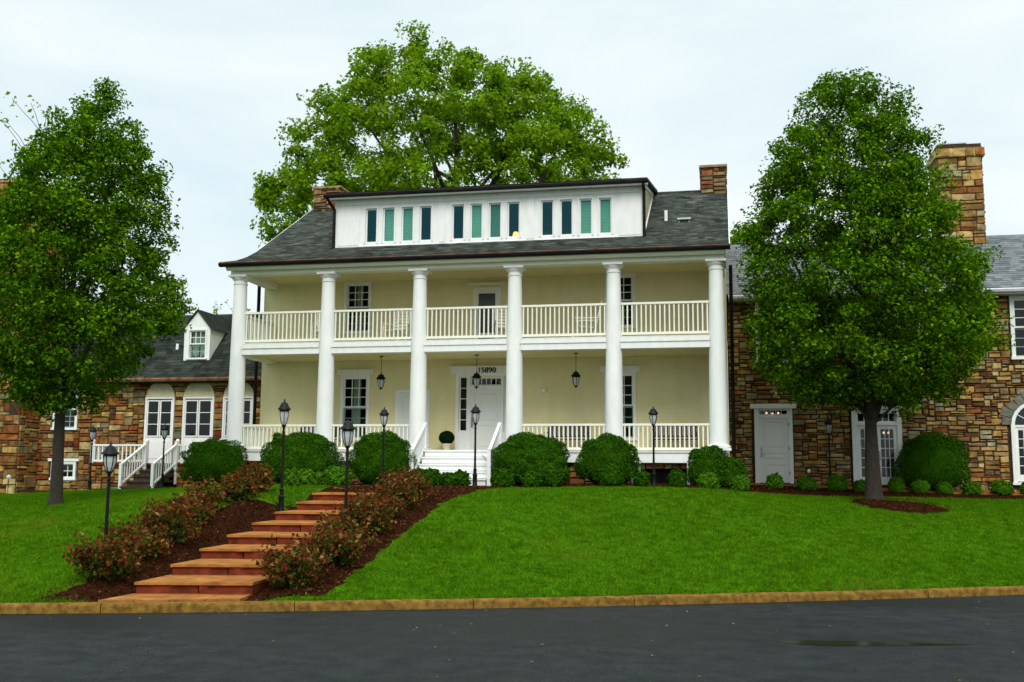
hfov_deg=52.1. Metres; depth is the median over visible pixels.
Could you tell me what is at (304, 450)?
boxwood shrub
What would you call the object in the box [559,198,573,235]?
dormer window
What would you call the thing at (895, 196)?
pear tree
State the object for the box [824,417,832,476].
lamp post
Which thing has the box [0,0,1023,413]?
sky
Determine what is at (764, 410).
transom window
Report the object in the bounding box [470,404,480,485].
lamp post
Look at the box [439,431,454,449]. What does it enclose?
potted topiary
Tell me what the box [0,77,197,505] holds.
pear tree
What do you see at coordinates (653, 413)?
lamp post
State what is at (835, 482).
shrub
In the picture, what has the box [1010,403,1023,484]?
arched window
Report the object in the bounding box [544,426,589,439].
porch bench
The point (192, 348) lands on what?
dormer window
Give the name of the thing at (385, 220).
dormer window
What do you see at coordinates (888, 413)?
transom window
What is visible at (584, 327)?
rocking chair
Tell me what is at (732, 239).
leafy tree
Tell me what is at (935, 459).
boxwood shrub
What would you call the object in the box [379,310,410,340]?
rocking chair
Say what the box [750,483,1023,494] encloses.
path
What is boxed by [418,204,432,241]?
dormer window
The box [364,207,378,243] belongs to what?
dormer window
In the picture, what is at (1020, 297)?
window
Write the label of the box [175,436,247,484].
boxwood shrub
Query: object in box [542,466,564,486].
shrub
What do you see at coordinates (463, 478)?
shrub
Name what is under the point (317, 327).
rocking chair
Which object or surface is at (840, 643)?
puddle
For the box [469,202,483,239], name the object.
dormer window
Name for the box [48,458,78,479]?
basement window
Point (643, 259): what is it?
porticoed house
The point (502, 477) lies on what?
shrub
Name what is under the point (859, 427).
french door
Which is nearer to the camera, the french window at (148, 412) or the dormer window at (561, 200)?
the dormer window at (561, 200)
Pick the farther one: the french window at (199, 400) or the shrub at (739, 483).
the french window at (199, 400)
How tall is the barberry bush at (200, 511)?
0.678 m
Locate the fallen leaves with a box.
[23,601,1012,677]
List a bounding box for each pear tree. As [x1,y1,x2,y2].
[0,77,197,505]
[734,66,1018,499]
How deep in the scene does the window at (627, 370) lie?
31.57 m
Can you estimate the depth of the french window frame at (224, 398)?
36.39 m
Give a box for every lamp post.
[87,425,96,489]
[101,442,118,567]
[160,424,168,487]
[278,399,290,510]
[340,417,354,528]
[379,407,388,480]
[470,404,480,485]
[648,406,657,485]
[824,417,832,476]
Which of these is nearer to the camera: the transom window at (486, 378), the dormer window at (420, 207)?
the transom window at (486, 378)
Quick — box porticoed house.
[218,164,735,485]
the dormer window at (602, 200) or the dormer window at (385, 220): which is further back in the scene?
the dormer window at (385, 220)
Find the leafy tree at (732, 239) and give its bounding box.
[729,221,761,244]
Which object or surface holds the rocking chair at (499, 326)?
on the porticoed house
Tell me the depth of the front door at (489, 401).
32.33 m
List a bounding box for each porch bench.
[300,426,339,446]
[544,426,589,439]
[652,426,697,450]
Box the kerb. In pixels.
[0,586,1023,613]
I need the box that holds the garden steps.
[134,492,375,594]
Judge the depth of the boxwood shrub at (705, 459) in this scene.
27.31 m
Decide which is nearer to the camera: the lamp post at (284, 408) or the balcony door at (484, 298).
the lamp post at (284, 408)
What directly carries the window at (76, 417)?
in the stone wing at (180, 390)
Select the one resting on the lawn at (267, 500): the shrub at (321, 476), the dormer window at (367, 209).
the shrub at (321, 476)
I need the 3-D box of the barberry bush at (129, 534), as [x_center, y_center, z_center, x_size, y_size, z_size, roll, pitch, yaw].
[-6.152,3.151,16.722,1.337,0.795,1.366,-1,-7,12]
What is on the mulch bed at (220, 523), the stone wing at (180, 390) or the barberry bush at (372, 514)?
the barberry bush at (372, 514)
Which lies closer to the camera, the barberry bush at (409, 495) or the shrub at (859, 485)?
the barberry bush at (409, 495)
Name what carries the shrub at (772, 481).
on the mulch bed at (826, 491)
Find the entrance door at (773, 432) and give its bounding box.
[758,418,789,482]
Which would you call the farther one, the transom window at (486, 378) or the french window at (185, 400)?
the french window at (185, 400)
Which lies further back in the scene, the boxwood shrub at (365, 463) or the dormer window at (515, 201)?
the dormer window at (515, 201)
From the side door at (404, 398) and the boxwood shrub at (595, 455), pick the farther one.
the side door at (404, 398)
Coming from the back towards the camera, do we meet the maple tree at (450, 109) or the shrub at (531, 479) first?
the maple tree at (450, 109)
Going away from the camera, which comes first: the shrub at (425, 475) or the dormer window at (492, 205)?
the shrub at (425, 475)
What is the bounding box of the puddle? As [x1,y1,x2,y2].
[776,640,967,645]
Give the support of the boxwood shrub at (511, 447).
on the mulch bed at (826, 491)
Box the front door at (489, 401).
[469,389,501,449]
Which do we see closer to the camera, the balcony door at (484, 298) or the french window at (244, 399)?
the balcony door at (484, 298)
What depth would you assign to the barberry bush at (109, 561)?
15.54 m
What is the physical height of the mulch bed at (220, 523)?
1.530 m
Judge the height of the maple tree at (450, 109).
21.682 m
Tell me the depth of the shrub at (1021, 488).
29.53 m
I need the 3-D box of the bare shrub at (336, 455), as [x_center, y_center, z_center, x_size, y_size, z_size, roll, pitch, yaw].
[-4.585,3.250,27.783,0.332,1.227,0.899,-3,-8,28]
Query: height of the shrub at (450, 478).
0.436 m
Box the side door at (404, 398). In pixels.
[398,393,409,440]
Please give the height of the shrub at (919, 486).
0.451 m
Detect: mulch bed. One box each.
[35,486,495,601]
[470,483,1023,499]
[850,499,949,513]
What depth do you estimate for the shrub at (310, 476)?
25.02 m
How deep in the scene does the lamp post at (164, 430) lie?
32.70 m
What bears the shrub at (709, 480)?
on the mulch bed at (826, 491)
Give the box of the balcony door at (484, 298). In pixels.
[476,291,496,338]
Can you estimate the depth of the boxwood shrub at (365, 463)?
28.20 m
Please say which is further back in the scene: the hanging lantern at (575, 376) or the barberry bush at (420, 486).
the hanging lantern at (575, 376)
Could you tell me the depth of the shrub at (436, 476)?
26.22 m
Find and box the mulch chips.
[24,483,1022,601]
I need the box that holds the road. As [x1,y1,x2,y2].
[0,595,1023,681]
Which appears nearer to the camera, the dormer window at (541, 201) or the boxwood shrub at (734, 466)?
the boxwood shrub at (734, 466)
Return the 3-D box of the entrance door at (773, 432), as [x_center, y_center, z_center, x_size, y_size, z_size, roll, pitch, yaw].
[8.087,3.370,32.302,0.906,1.999,0.127,-1,-7,12]
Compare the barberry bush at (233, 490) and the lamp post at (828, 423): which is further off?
the lamp post at (828, 423)
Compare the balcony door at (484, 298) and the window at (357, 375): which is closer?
the balcony door at (484, 298)
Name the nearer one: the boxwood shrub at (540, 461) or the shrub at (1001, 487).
the boxwood shrub at (540, 461)
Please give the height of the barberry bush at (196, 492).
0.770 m
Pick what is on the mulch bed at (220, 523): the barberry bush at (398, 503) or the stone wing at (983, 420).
the barberry bush at (398, 503)
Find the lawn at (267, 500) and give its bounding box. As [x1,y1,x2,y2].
[0,487,1023,602]
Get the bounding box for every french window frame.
[143,397,174,462]
[180,397,214,462]
[221,396,252,443]
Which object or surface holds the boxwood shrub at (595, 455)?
on the mulch bed at (826, 491)
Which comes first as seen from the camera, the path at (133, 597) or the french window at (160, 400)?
the path at (133, 597)
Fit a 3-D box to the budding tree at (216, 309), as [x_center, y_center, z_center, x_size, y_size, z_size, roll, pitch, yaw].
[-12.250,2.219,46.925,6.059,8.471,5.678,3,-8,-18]
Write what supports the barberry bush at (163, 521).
on the mulch bed at (220, 523)
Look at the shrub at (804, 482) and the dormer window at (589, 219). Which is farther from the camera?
the dormer window at (589, 219)
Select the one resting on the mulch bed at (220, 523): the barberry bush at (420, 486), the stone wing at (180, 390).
the barberry bush at (420, 486)
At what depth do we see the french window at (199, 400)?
36.64 m
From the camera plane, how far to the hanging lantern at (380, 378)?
31.88 m
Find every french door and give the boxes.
[857,425,864,479]
[877,425,897,484]
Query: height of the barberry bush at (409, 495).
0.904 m
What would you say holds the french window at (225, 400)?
in the stone wing at (180, 390)
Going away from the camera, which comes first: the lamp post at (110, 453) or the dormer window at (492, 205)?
the lamp post at (110, 453)
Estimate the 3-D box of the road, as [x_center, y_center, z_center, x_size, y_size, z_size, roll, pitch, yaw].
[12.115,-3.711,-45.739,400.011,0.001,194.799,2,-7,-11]
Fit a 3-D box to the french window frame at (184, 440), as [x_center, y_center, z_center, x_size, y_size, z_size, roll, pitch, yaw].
[-11.004,3.117,36.640,1.180,2.320,0.090,-1,-7,12]
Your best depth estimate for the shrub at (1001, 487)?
29.47 m
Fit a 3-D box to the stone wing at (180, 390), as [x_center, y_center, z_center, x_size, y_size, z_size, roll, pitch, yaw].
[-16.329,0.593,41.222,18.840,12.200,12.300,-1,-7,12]
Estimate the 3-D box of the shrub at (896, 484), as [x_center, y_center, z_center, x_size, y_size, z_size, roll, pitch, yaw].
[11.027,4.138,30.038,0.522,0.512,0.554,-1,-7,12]
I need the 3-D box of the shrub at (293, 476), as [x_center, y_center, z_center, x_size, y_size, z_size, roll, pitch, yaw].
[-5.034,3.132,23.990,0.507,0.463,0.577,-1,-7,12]
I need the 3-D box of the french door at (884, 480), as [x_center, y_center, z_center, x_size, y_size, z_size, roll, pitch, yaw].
[11.355,3.446,31.631,0.570,1.785,0.060,-1,-7,12]
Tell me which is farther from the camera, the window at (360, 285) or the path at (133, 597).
the window at (360, 285)
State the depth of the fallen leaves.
13.36 m
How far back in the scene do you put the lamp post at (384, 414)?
27.48 m
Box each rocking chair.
[311,313,318,341]
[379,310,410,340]
[493,308,507,338]
[571,300,603,336]
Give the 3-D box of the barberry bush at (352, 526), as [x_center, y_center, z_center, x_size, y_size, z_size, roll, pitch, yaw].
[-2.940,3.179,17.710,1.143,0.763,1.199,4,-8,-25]
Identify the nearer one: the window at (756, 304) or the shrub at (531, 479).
the shrub at (531, 479)
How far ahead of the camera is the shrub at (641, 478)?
26.03 m
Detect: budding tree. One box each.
[0,91,117,273]
[192,299,250,313]
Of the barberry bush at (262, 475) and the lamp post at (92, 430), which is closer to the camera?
the barberry bush at (262, 475)
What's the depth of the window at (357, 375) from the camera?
33.37 m
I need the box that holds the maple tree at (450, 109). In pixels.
[250,19,629,247]
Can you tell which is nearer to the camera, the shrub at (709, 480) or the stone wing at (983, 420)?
the shrub at (709, 480)
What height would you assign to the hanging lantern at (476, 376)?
1.040 m
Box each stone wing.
[0,178,261,493]
[725,142,1023,490]
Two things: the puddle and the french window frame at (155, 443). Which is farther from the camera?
the french window frame at (155, 443)
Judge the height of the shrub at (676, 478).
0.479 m
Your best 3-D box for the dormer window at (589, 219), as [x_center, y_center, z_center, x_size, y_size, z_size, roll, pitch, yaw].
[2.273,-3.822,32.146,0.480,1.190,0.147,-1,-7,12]
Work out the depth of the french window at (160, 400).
36.94 m
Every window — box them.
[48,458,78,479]
[51,389,78,429]
[146,400,159,436]
[159,400,171,436]
[184,400,198,436]
[185,329,207,359]
[197,400,211,436]
[224,400,227,436]
[244,399,250,436]
[337,369,373,439]
[342,282,371,333]
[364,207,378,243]
[381,206,396,242]
[400,205,414,242]
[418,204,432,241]
[450,203,465,240]
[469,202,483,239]
[471,377,501,385]
[487,201,502,238]
[506,200,520,237]
[539,199,554,236]
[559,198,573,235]
[578,197,593,235]
[597,196,612,234]
[600,366,639,439]
[603,273,635,328]
[755,302,795,362]
[758,409,787,415]
[856,412,895,422]
[1008,295,1023,359]
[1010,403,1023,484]
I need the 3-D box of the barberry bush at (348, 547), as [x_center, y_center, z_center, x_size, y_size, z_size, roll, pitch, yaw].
[-2.942,3.209,16.692,1.338,0.796,1.144,-1,-7,12]
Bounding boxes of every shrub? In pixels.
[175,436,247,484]
[258,431,345,482]
[283,468,302,485]
[300,468,317,484]
[316,471,326,484]
[322,465,354,486]
[328,440,344,466]
[345,430,417,484]
[412,467,430,484]
[425,467,442,485]
[439,472,458,486]
[454,468,471,485]
[489,467,514,487]
[491,431,570,485]
[510,448,570,485]
[521,471,543,487]
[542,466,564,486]
[574,432,643,484]
[599,463,624,486]
[632,470,650,486]
[667,469,686,486]
[685,445,728,484]
[696,472,720,488]
[719,456,746,487]
[729,475,749,491]
[765,471,783,488]
[795,475,818,490]
[825,474,848,490]
[852,479,864,491]
[887,476,905,492]
[891,432,970,490]
[909,479,930,492]
[935,482,953,493]
[961,481,983,494]
[990,479,1014,495]
[1019,481,1023,493]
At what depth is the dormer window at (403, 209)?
33.32 m
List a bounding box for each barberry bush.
[58,526,150,580]
[95,513,177,561]
[128,497,207,543]
[148,492,216,526]
[171,476,229,512]
[213,471,267,502]
[233,460,276,491]
[252,535,339,587]
[286,517,366,566]
[304,506,379,548]
[331,493,401,533]
[338,482,407,516]
[370,466,422,508]
[383,466,434,499]
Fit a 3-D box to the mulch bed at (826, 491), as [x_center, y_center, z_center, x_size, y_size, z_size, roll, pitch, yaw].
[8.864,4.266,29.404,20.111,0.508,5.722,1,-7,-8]
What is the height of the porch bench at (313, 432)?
0.842 m
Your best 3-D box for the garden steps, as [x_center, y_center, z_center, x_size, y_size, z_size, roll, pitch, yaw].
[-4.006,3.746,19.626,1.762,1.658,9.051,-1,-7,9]
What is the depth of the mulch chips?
20.62 m
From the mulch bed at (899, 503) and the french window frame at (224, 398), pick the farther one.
the french window frame at (224, 398)
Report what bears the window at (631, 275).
in the porticoed house
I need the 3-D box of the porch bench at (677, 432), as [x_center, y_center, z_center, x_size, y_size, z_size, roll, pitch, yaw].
[4.739,2.798,30.345,1.320,0.842,0.613,-1,-7,12]
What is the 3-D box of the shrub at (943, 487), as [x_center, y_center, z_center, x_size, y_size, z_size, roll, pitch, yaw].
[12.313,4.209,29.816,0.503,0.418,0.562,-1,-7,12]
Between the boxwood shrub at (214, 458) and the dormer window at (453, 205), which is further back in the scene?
the dormer window at (453, 205)
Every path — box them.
[98,593,250,602]
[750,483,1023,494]
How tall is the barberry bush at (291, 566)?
0.819 m
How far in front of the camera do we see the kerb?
15.17 m
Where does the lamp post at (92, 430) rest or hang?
on the lawn at (267, 500)
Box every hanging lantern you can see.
[376,356,385,389]
[472,354,481,388]
[571,353,580,387]
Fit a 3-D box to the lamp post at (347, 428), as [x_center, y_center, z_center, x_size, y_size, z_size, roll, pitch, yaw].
[-2.883,2.453,18.234,0.265,2.262,0.265,5,-9,-34]
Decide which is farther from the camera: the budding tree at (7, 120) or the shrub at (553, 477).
the budding tree at (7, 120)
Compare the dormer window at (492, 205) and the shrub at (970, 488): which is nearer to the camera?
the shrub at (970, 488)
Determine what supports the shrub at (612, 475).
on the mulch bed at (826, 491)
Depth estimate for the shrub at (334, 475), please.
25.21 m
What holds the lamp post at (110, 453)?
on the mulch bed at (220, 523)
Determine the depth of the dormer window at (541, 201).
32.36 m

